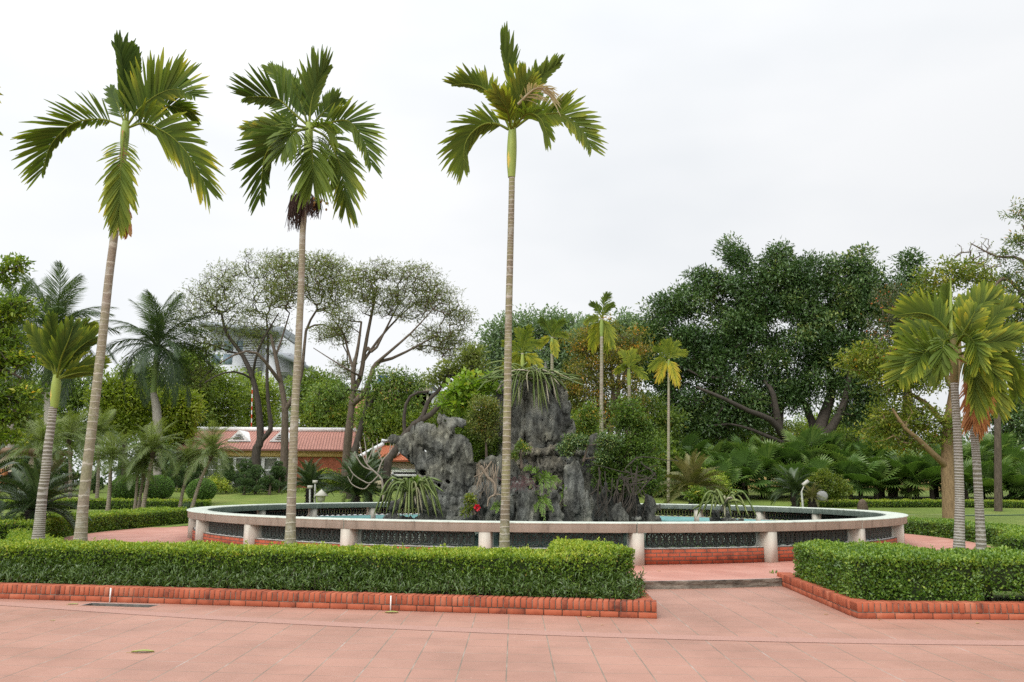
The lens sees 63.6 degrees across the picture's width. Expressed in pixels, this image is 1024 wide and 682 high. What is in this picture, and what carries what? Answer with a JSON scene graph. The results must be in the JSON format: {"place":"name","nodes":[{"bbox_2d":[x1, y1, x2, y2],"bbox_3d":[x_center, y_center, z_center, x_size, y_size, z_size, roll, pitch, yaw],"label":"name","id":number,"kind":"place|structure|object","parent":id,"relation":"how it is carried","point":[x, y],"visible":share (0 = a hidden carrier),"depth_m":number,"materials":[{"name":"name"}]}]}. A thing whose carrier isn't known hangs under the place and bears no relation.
{"place":"outdoors","nodes":[
{"label":"outdoors","id":0,"kind":"place"},
{"bbox_2d":[228,521,792,547],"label":"pool water","id":1,"kind":"structure","parent":0,"point":[495,543],"depth_m":21.73,"materials":[{"name":"teal liquid"}]},
{"bbox_2d":[387,413,474,533],"bbox_3d":[-2.366,3.963,24.171,2.663,3.727,0.990,0,-10,0],"label":"rock","id":2,"kind":"object","parent":1,"relation":"in","point":[446,458],"visible":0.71,"depth_m":24.04,"materials":[{"name":"grey stone"}]},
{"bbox_2d":[456,481,500,520],"bbox_3d":[-0.789,4.419,22.431,1.504,1.198,0.797,0,-10,0],"label":"rock","id":3,"kind":"object","parent":1,"relation":"on","point":[488,513],"visible":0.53,"depth_m":22.22,"materials":[{"name":"grey stone"}]},
{"bbox_2d":[471,454,520,520],"bbox_3d":[-0.529,4.529,24.598,1.913,2.292,0.840,0,-10,0],"label":"rock","id":4,"kind":"object","parent":1,"relation":"on","point":[514,469],"visible":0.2,"depth_m":24.46,"materials":[{"name":"grey stone"}]},
{"bbox_2d":[464,393,502,457],"bbox_3d":[-0.784,2.652,25.109,1.426,2.266,1.069,0,-10,0],"label":"shrub","id":5,"kind":"object","parent":4,"relation":"on","point":[487,412],"visible":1,"depth_m":25.01,"materials":[{"name":"green plant"}]},
{"bbox_2d":[500,323,543,369],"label":"areca palm","id":6,"kind":"object","parent":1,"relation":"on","point":[522,334],"visible":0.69,"depth_m":34.48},
{"bbox_2d":[510,480,538,533],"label":"rock","id":7,"kind":"object","parent":1,"relation":"on","point":[522,502],"visible":0.62,"depth_m":21.83,"materials":[{"name":"grey stone"}]},
{"bbox_2d":[482,362,582,520],"bbox_3d":[0.643,3.500,26.840,3.390,5.616,1.946,0,-10,0],"label":"rock","id":8,"kind":"object","parent":1,"relation":"in","point":[536,427],"visible":0.21,"depth_m":26.52,"materials":[{"name":"grey stone"}]},
{"bbox_2d":[437,367,503,452],"bbox_3d":[-1.333,2.192,26.590,1.929,2.815,1.732,-8,-13,38],"label":"shrub","id":9,"kind":"object","parent":8,"relation":"on","point":[458,392],"visible":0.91,"depth_m":26.48,"materials":[{"name":"green plant"}]},
{"bbox_2d":[455,414,502,461],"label":"shrub","id":10,"kind":"object","parent":8,"relation":"on","point":[478,447],"visible":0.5,"depth_m":26.37,"materials":[{"name":"green plant"}]},
{"bbox_2d":[476,360,584,411],"bbox_3d":[0.555,1.532,26.212,3.426,1.744,1.524,0,-10,0],"label":"strap cactus","id":11,"kind":"object","parent":8,"relation":"on","point":[521,375],"visible":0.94,"depth_m":25.91,"materials":[{"name":"plant"}]},
{"bbox_2d":[571,395,604,456],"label":"shrub","id":12,"kind":"object","parent":8,"relation":"on","point":[588,414],"visible":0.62,"depth_m":27.99,"materials":[{"name":"green plant"}]},
{"bbox_2d":[563,458,594,521],"bbox_3d":[1.790,4.091,22.240,0.876,1.884,0.604,0,-10,0],"label":"rock","id":13,"kind":"object","parent":1,"relation":"on","point":[578,501],"visible":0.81,"depth_m":22.09,"materials":[{"name":"grey stone"}]},
{"bbox_2d":[580,433,645,521],"bbox_3d":[2.970,4.508,25.826,2.471,3.293,1.264,0,-10,0],"label":"rock","id":14,"kind":"object","parent":1,"relation":"in","point":[587,477],"visible":0.2,"depth_m":25.52,"materials":[{"name":"stone"}]},
{"bbox_2d":[709,507,743,520],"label":"rock","id":15,"kind":"object","parent":1,"relation":"on","point":[718,518],"visible":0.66,"depth_m":23.43,"materials":[{"name":"stone"}]},
{"bbox_2d":[693,489,757,517],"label":"strap cactus","id":16,"kind":"object","parent":15,"relation":"on","point":[719,498],"visible":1,"depth_m":22.62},
{"bbox_2d":[0,586,1023,681],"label":"plaza pavement","id":17,"kind":"structure","parent":0,"point":[37,645],"depth_m":8.37,"materials":[{"name":"pink tile"}]},
{"bbox_2d":[0,582,656,618],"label":"brick kerb","id":18,"kind":"structure","parent":17,"relation":"on","point":[643,607],"depth_m":10.88,"materials":[{"name":"brick"}]},
{"bbox_2d":[0,601,1023,644],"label":"paving strip","id":19,"kind":"object","parent":17,"relation":"on","point":[734,638],"visible":1,"depth_m":9.17,"materials":[{"name":"stone"}]},
{"bbox_2d":[777,572,1023,619],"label":"brick kerb","id":20,"kind":"structure","parent":17,"relation":"on","point":[860,608],"depth_m":10.34,"materials":[{"name":"brick"}]},
{"bbox_2d":[0,0,1023,604],"label":"sky","id":21,"kind":"structure","parent":0,"point":[826,126],"materials":[{"name":"white"}]},
{"bbox_2d":[1,485,1023,601],"bbox_3d":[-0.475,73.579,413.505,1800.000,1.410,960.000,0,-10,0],"label":"lawn","id":22,"kind":"structure","parent":0,"point":[230,498],"depth_m":46.09,"materials":[{"name":"plant"}]},
{"bbox_2d":[0,252,51,447],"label":"leafy tree","id":23,"kind":"object","parent":22,"relation":"on","point":[13,358],"visible":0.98,"depth_m":19.13,"materials":[{"name":"green plant"}]},
{"bbox_2d":[3,413,77,474],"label":"date palm","id":24,"kind":"object","parent":22,"relation":"on","point":[37,441],"visible":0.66,"depth_m":37.62,"materials":[{"name":"plant"}]},
{"bbox_2d":[0,451,92,530],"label":"cycad","id":25,"kind":"object","parent":22,"relation":"on","point":[27,496],"visible":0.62,"depth_m":21.96,"materials":[{"name":"plant"}]},
{"bbox_2d":[3,260,120,484],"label":"royal palm","id":26,"kind":"object","parent":22,"relation":"on","point":[59,307],"visible":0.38,"depth_m":50.73,"materials":[{"name":"plant"}]},
{"bbox_2d":[21,367,108,472],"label":"garden tree","id":27,"kind":"object","parent":22,"relation":"on","point":[74,403],"visible":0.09,"depth_m":69.39,"materials":[{"name":"green plant"}]},
{"bbox_2d":[23,310,111,539],"bbox_3d":[-9.227,1.843,16.619,1.422,4.973,2.131,9,-13,-42],"label":"areca palm","id":28,"kind":"object","parent":22,"relation":"on","point":[60,347],"visible":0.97,"depth_m":16.38,"materials":[{"name":"plant"}]},
{"bbox_2d":[38,408,102,498],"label":"date palm","id":29,"kind":"object","parent":22,"relation":"on","point":[73,423],"visible":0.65,"depth_m":40.62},
{"bbox_2d":[0,506,192,538],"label":"clipped hedge","id":30,"kind":"object","parent":22,"relation":"on","point":[103,520],"visible":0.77,"depth_m":26.75,"materials":[{"name":"green plant"}]},
{"bbox_2d":[72,405,129,497],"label":"date palm","id":31,"kind":"object","parent":22,"relation":"on","point":[103,421],"visible":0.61,"depth_m":42.62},
{"bbox_2d":[0,497,211,509],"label":"clipped hedge","id":32,"kind":"object","parent":22,"relation":"on","point":[116,503],"visible":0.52,"depth_m":39.32,"materials":[{"name":"green plant"}]},
{"bbox_2d":[72,427,140,510],"bbox_3d":[-17.342,5.536,35.530,2.898,3.757,2.929,0,-10,0],"label":"date palm","id":33,"kind":"object","parent":22,"relation":"on","point":[111,450],"visible":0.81,"depth_m":35.44,"materials":[{"name":"plant"}]},
{"bbox_2d":[10,30,224,541],"bbox_3d":[-7.816,-1.159,15.879,3.554,10.647,3.032,7,-12,-34],"label":"areca palm","id":34,"kind":"object","parent":22,"relation":"on","point":[151,95],"visible":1,"depth_m":16.35,"materials":[{"name":"green plant"}]},
{"bbox_2d":[80,369,163,475],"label":"garden tree","id":35,"kind":"object","parent":22,"relation":"on","point":[129,411],"visible":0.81,"depth_m":61.17,"materials":[{"name":"green plant"}]},
{"bbox_2d":[112,451,166,508],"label":"date palm","id":36,"kind":"object","parent":22,"relation":"on","point":[137,478],"visible":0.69,"depth_m":35.78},
{"bbox_2d":[119,417,187,507],"bbox_3d":[-15.423,5.345,35.610,2.966,4.196,3.064,3,-10,-14],"label":"date palm","id":37,"kind":"object","parent":22,"relation":"on","point":[153,447],"visible":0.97,"depth_m":35.48,"materials":[{"name":"plant"}]},
{"bbox_2d":[94,289,221,474],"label":"royal palm","id":38,"kind":"object","parent":22,"relation":"on","point":[155,334],"visible":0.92,"depth_m":54.21,"materials":[{"name":"plant"}]},
{"bbox_2d":[142,474,174,498],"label":"round bush","id":39,"kind":"object","parent":22,"relation":"on","point":[165,488],"visible":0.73,"depth_m":45.78,"materials":[{"name":"green plant"}]},
{"bbox_2d":[149,384,209,484],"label":"garden tree","id":40,"kind":"object","parent":22,"relation":"on","point":[183,413],"visible":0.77,"depth_m":63.23,"materials":[{"name":"green plant"}]},
{"bbox_2d":[159,438,214,506],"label":"date palm","id":41,"kind":"object","parent":22,"relation":"on","point":[188,449],"visible":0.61,"depth_m":36.47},
{"bbox_2d":[159,342,226,426],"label":"garden tree","id":42,"kind":"object","parent":22,"relation":"on","point":[211,393],"visible":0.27,"depth_m":70.15,"materials":[{"name":"green plant"}]},
{"bbox_2d":[176,419,243,507],"bbox_3d":[-13.132,5.530,36.190,2.832,4.103,2.869,-5,-11,29],"label":"date palm","id":43,"kind":"object","parent":22,"relation":"on","point":[211,449],"visible":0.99,"depth_m":36.06,"materials":[{"name":"plant"}]},
{"bbox_2d":[198,363,259,426],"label":"garden tree","id":44,"kind":"object","parent":22,"relation":"on","point":[231,404],"visible":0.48,"depth_m":73.59,"materials":[{"name":"green plant"}]},
{"bbox_2d":[163,248,297,486],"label":"feathery tree","id":45,"kind":"object","parent":22,"relation":"on","point":[262,436],"visible":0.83,"depth_m":56.64,"materials":[{"name":"green plant"}]},
{"bbox_2d":[198,321,315,426],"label":"modern building","id":46,"kind":"structure","parent":22,"relation":"on","point":[286,361],"depth_m":130.84,"materials":[{"name":"grey metal"}]},
{"bbox_2d":[226,366,289,426],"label":"garden tree","id":47,"kind":"object","parent":22,"relation":"on","point":[275,396],"visible":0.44,"depth_m":77.47,"materials":[{"name":"green plant"}]},
{"bbox_2d":[177,427,369,487],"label":"tiled house","id":48,"kind":"structure","parent":22,"relation":"on","point":[325,444],"depth_m":63.46,"materials":[{"name":"tile"}]},
{"bbox_2d":[220,247,366,491],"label":"feathery tree","id":49,"kind":"object","parent":22,"relation":"on","point":[325,269],"visible":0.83,"depth_m":54.90,"materials":[{"name":"green plant"}]},
{"bbox_2d":[226,44,386,545],"bbox_3d":[-3.618,-0.835,13.714,2.166,9.313,3.083,9,-13,-40],"label":"areca palm","id":50,"kind":"object","parent":22,"relation":"on","point":[272,136],"visible":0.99,"depth_m":13.81,"materials":[{"name":"plant"}]},
{"bbox_2d":[280,457,335,502],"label":"cycad","id":51,"kind":"object","parent":22,"relation":"on","point":[308,475],"visible":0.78,"depth_m":41.20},
{"bbox_2d":[283,365,345,426],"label":"garden tree","id":52,"kind":"object","parent":22,"relation":"on","point":[314,374],"visible":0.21,"depth_m":71.77,"materials":[{"name":"green plant"}]},
{"bbox_2d":[6,581,632,599],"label":"planting bed soil","id":53,"kind":"structure","parent":22,"relation":"on","point":[377,591],"depth_m":11.42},
{"bbox_2d":[0,536,618,596],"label":"clipped hedge","id":54,"kind":"object","parent":53,"relation":"on","point":[510,559],"visible":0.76,"depth_m":11.94,"materials":[{"name":"green plant"}]},
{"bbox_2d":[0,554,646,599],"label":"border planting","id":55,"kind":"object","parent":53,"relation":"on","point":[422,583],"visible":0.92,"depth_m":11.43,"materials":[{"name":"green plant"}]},
{"bbox_2d":[298,380,359,427],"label":"garden tree","id":56,"kind":"object","parent":22,"relation":"on","point":[337,421],"visible":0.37,"depth_m":69.01,"materials":[{"name":"green plant"}]},
{"bbox_2d":[312,451,393,507],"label":"cycad","id":57,"kind":"object","parent":22,"relation":"on","point":[357,470],"visible":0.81,"depth_m":40.04,"materials":[{"name":"plant"}]},
{"bbox_2d":[299,363,431,498],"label":"street tree","id":58,"kind":"object","parent":22,"relation":"on","point":[332,397],"visible":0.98,"depth_m":47.81,"materials":[{"name":"green plant"}]},
{"bbox_2d":[353,392,416,453],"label":"garden tree","id":59,"kind":"object","parent":22,"relation":"on","point":[390,426],"visible":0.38,"depth_m":64.87,"materials":[{"name":"green plant"}]},
{"bbox_2d":[358,439,425,490],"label":"house","id":60,"kind":"structure","parent":22,"relation":"on","point":[403,464],"depth_m":59.26,"materials":[{"name":"tile"}]},
{"bbox_2d":[314,256,478,492],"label":"feathery tree","id":61,"kind":"object","parent":22,"relation":"on","point":[443,345],"visible":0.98,"depth_m":52.77,"materials":[{"name":"green plant"}]},
{"bbox_2d":[383,492,446,519],"bbox_3d":[-2.486,4.316,21.168,1.644,0.940,0.454,0,-10,0],"label":"rock","id":62,"kind":"object","parent":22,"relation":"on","point":[423,515],"visible":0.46,"depth_m":21.06,"materials":[{"name":"stone"}]},
{"bbox_2d":[374,476,443,517],"bbox_3d":[-2.503,3.846,20.420,1.683,1.020,1.345,0,-10,0],"label":"strap cactus","id":63,"kind":"object","parent":62,"relation":"on","point":[409,488],"visible":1,"depth_m":20.27,"materials":[{"name":"plant"}]},
{"bbox_2d":[380,340,496,510],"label":"street tree","id":64,"kind":"object","parent":22,"relation":"on","point":[470,355],"visible":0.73,"depth_m":42.02,"materials":[{"name":"green plant"}]},
{"bbox_2d":[17,394,1023,489],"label":"wood","id":65,"kind":"object","parent":22,"relation":"on","point":[170,450],"visible":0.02,"depth_m":99.77,"materials":[{"name":"green plant"}]},
{"bbox_2d":[436,22,608,547],"bbox_3d":[0.224,-0.849,13.100,2.225,9.176,2.048,8,-12,-36],"label":"areca palm","id":66,"kind":"object","parent":22,"relation":"on","point":[517,96],"visible":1,"depth_m":13.59,"materials":[{"name":"plant"}]},
{"bbox_2d":[64,533,987,588],"bbox_3d":[0.265,6.117,25.836,26.046,0.149,26.037,0,-10,0],"label":"platform edge","id":67,"kind":"object","parent":22,"relation":"on","point":[700,584],"visible":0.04,"depth_m":13.37,"materials":[{"name":"concrete"}]},
{"bbox_2d":[472,302,595,400],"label":"tree","id":68,"kind":"object","parent":22,"relation":"on","point":[497,335],"visible":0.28,"depth_m":85.12,"materials":[{"name":"green plant"}]},
{"bbox_2d":[511,438,566,517],"bbox_3d":[0.784,4.208,25.276,2.173,2.434,0.913,0,-10,0],"label":"rock","id":69,"kind":"object","parent":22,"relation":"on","point":[554,465],"visible":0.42,"depth_m":25.16,"materials":[{"name":"stone"}]},
{"bbox_2d":[555,430,622,467],"bbox_3d":[2.287,3.216,24.667,2.066,1.135,1.003,0,-10,0],"label":"shrub","id":70,"kind":"object","parent":69,"relation":"on","point":[572,442],"visible":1,"depth_m":24.52,"materials":[{"name":"green plant"}]},
{"bbox_2d":[537,317,569,372],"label":"areca palm","id":71,"kind":"object","parent":22,"relation":"on","point":[551,326],"visible":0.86,"depth_m":36.57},
{"bbox_2d":[547,536,636,595],"bbox_3d":[1.103,3.278,12.071,1.250,0.774,2.002,0,-10,0],"label":"clipped hedge","id":72,"kind":"object","parent":22,"relation":"on","point":[625,559],"visible":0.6,"depth_m":11.45,"materials":[{"name":"green plant"}]},
{"bbox_2d":[556,313,660,433],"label":"autumn tree","id":73,"kind":"object","parent":22,"relation":"on","point":[576,392],"visible":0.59,"depth_m":50.12,"materials":[{"name":"green plant"}]},
{"bbox_2d":[561,306,668,487],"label":"tree","id":74,"kind":"object","parent":22,"relation":"on","point":[626,322],"visible":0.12,"depth_m":70.53,"materials":[{"name":"green plant"}]},
{"bbox_2d":[586,391,667,501],"bbox_3d":[3.522,3.395,25.222,2.569,3.703,1.818,0,-10,0],"label":"shrub","id":75,"kind":"object","parent":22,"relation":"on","point":[630,423],"visible":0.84,"depth_m":25.02,"materials":[{"name":"green plant"}]},
{"bbox_2d":[613,347,648,482],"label":"areca palm","id":76,"kind":"object","parent":22,"relation":"on","point":[633,358],"visible":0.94,"depth_m":35.22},
{"bbox_2d":[589,456,677,516],"bbox_3d":[3.306,4.146,23.543,2.934,1.737,0.088,0,-10,0],"label":"bare vine","id":77,"kind":"object","parent":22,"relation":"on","point":[634,493],"visible":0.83,"depth_m":23.53,"materials":[{"name":"brown plant"}]},
{"bbox_2d":[614,389,692,445],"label":"understorey tree","id":78,"kind":"object","parent":22,"relation":"on","point":[660,418],"visible":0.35,"depth_m":51.50,"materials":[{"name":"green plant"}]},
{"bbox_2d":[618,428,688,498],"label":"garden tree","id":79,"kind":"object","parent":22,"relation":"on","point":[673,453],"visible":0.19,"depth_m":48.67,"materials":[{"name":"green plant"}]},
{"bbox_2d":[646,337,688,503],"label":"areca palm","id":80,"kind":"object","parent":22,"relation":"on","point":[666,350],"visible":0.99,"depth_m":46.30,"materials":[{"name":"plant"}]},
{"bbox_2d":[653,449,729,510],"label":"cycad","id":81,"kind":"object","parent":22,"relation":"on","point":[689,467],"visible":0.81,"depth_m":41.05,"materials":[{"name":"green plant"}]},
{"bbox_2d":[717,445,773,498],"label":"fan palm","id":82,"kind":"object","parent":22,"relation":"on","point":[747,458],"visible":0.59,"depth_m":48.30,"materials":[{"name":"green plant"}]},
{"bbox_2d":[616,230,909,445],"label":"evergreen tree","id":83,"kind":"object","parent":22,"relation":"on","point":[742,323],"visible":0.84,"depth_m":57.97,"materials":[{"name":"green plant"}]},
{"bbox_2d":[734,440,792,497],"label":"fan palm","id":84,"kind":"object","parent":22,"relation":"on","point":[768,451],"visible":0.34,"depth_m":49.09,"materials":[{"name":"green plant"}]},
{"bbox_2d":[766,465,823,506],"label":"cycad","id":85,"kind":"object","parent":22,"relation":"on","point":[793,482],"visible":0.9,"depth_m":42.16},
{"bbox_2d":[780,423,837,495],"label":"fan palm","id":86,"kind":"object","parent":22,"relation":"on","point":[813,434],"visible":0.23,"depth_m":50.94,"materials":[{"name":"green plant"}]},
{"bbox_2d":[805,467,855,504],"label":"shrub","id":87,"kind":"object","parent":22,"relation":"on","point":[832,489],"visible":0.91,"depth_m":43.05,"materials":[{"name":"green plant"}]},
{"bbox_2d":[825,451,883,499],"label":"fan palm","id":88,"kind":"object","parent":22,"relation":"on","point":[846,469],"visible":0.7,"depth_m":47.75,"materials":[{"name":"green plant"}]},
{"bbox_2d":[843,456,908,499],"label":"fan palm","id":89,"kind":"object","parent":22,"relation":"on","point":[877,474],"visible":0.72,"depth_m":47.77,"materials":[{"name":"green plant"}]},
{"bbox_2d":[856,279,921,496],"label":"rusty tree","id":90,"kind":"object","parent":22,"relation":"on","point":[889,341],"visible":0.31,"depth_m":52.99,"materials":[{"name":"green plant"}]},
{"bbox_2d":[872,448,940,499],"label":"fan palm","id":91,"kind":"object","parent":22,"relation":"on","point":[908,471],"visible":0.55,"depth_m":48.10,"materials":[{"name":"green plant"}]},
{"bbox_2d":[792,538,1023,600],"bbox_3d":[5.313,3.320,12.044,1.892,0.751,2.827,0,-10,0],"label":"clipped hedge","id":92,"kind":"object","parent":22,"relation":"on","point":[832,565],"visible":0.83,"depth_m":10.82,"materials":[{"name":"green plant"}]},
{"bbox_2d":[800,498,1023,507],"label":"clipped hedge","id":93,"kind":"object","parent":22,"relation":"on","point":[903,502],"visible":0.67,"depth_m":44.83,"materials":[{"name":"green plant"}]},
{"bbox_2d":[876,246,952,484],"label":"evergreen tree","id":94,"kind":"object","parent":22,"relation":"on","point":[909,262],"visible":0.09,"depth_m":65.60,"materials":[{"name":"green plant"}]},
{"bbox_2d":[828,253,1022,518],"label":"yellow leaved tree","id":95,"kind":"object","parent":22,"relation":"on","point":[888,422],"visible":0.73,"depth_m":36.92,"materials":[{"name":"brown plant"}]},
{"bbox_2d":[897,448,971,499],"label":"fan palm","id":96,"kind":"object","parent":22,"relation":"on","point":[932,468],"visible":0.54,"depth_m":47.56,"materials":[{"name":"green plant"}]},
{"bbox_2d":[878,278,1023,549],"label":"areca palm","id":97,"kind":"object","parent":22,"relation":"on","point":[945,326],"visible":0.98,"depth_m":13.26,"materials":[{"name":"green plant"}]},
{"bbox_2d":[904,516,1022,543],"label":"clipped hedge","id":98,"kind":"object","parent":22,"relation":"on","point":[939,527],"visible":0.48,"depth_m":25.89,"materials":[{"name":"green plant"}]},
{"bbox_2d":[935,458,1007,499],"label":"fan palm","id":99,"kind":"object","parent":22,"relation":"on","point":[988,482],"visible":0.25,"depth_m":47.37,"materials":[{"name":"green plant"}]},
{"bbox_2d":[944,237,1007,511],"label":"bare tree","id":100,"kind":"object","parent":22,"relation":"on","point":[998,505],"visible":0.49,"depth_m":43.55,"materials":[{"name":"brown plant"}]},
{"bbox_2d":[954,280,1023,551],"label":"areca palm","id":101,"kind":"object","parent":22,"relation":"on","point":[998,314],"visible":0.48,"depth_m":13.84,"materials":[{"name":"green plant"}]},
{"bbox_2d":[968,455,1023,495],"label":"fan palm","id":102,"kind":"object","parent":22,"relation":"on","point":[1009,473],"visible":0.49,"depth_m":47.66,"materials":[{"name":"green plant"}]},
{"bbox_2d":[970,195,1023,409],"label":"feathery tree","id":103,"kind":"object","parent":22,"relation":"on","point":[1018,278],"visible":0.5,"depth_m":32.90,"materials":[{"name":"green plant"}]},
{"bbox_2d":[984,393,1023,493],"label":"tree","id":104,"kind":"object","parent":22,"relation":"on","point":[1017,416],"visible":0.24,"depth_m":59.29,"materials":[{"name":"green plant"}]},
{"bbox_2d":[989,524,1023,551],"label":"clipped hedge","id":105,"kind":"object","parent":22,"relation":"on","point":[1012,535],"visible":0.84,"depth_m":17.78,"materials":[{"name":"green plant"}]},
{"bbox_2d":[64,525,993,580],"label":"ring path","id":106,"kind":"structure","parent":0,"point":[724,571],"depth_m":15.92,"materials":[{"name":"pink tile"}]},
{"bbox_2d":[187,502,907,565],"bbox_3d":[0.933,5.677,25.909,20.840,0.850,20.840,0,-10,0],"label":"pool balustrade","id":107,"kind":"object","parent":106,"relation":"on","point":[257,524],"visible":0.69,"depth_m":16.81,"materials":[{"name":"white stone"}]},
{"bbox_2d":[583,291,617,445],"bbox_3d":[3.654,2.584,33.292,1.393,9.208,0.856,-3,-10,18],"label":"areca palm","id":108,"kind":"object","parent":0,"point":[604,332],"visible":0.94,"depth_m":33.63,"materials":[{"name":"plant"}]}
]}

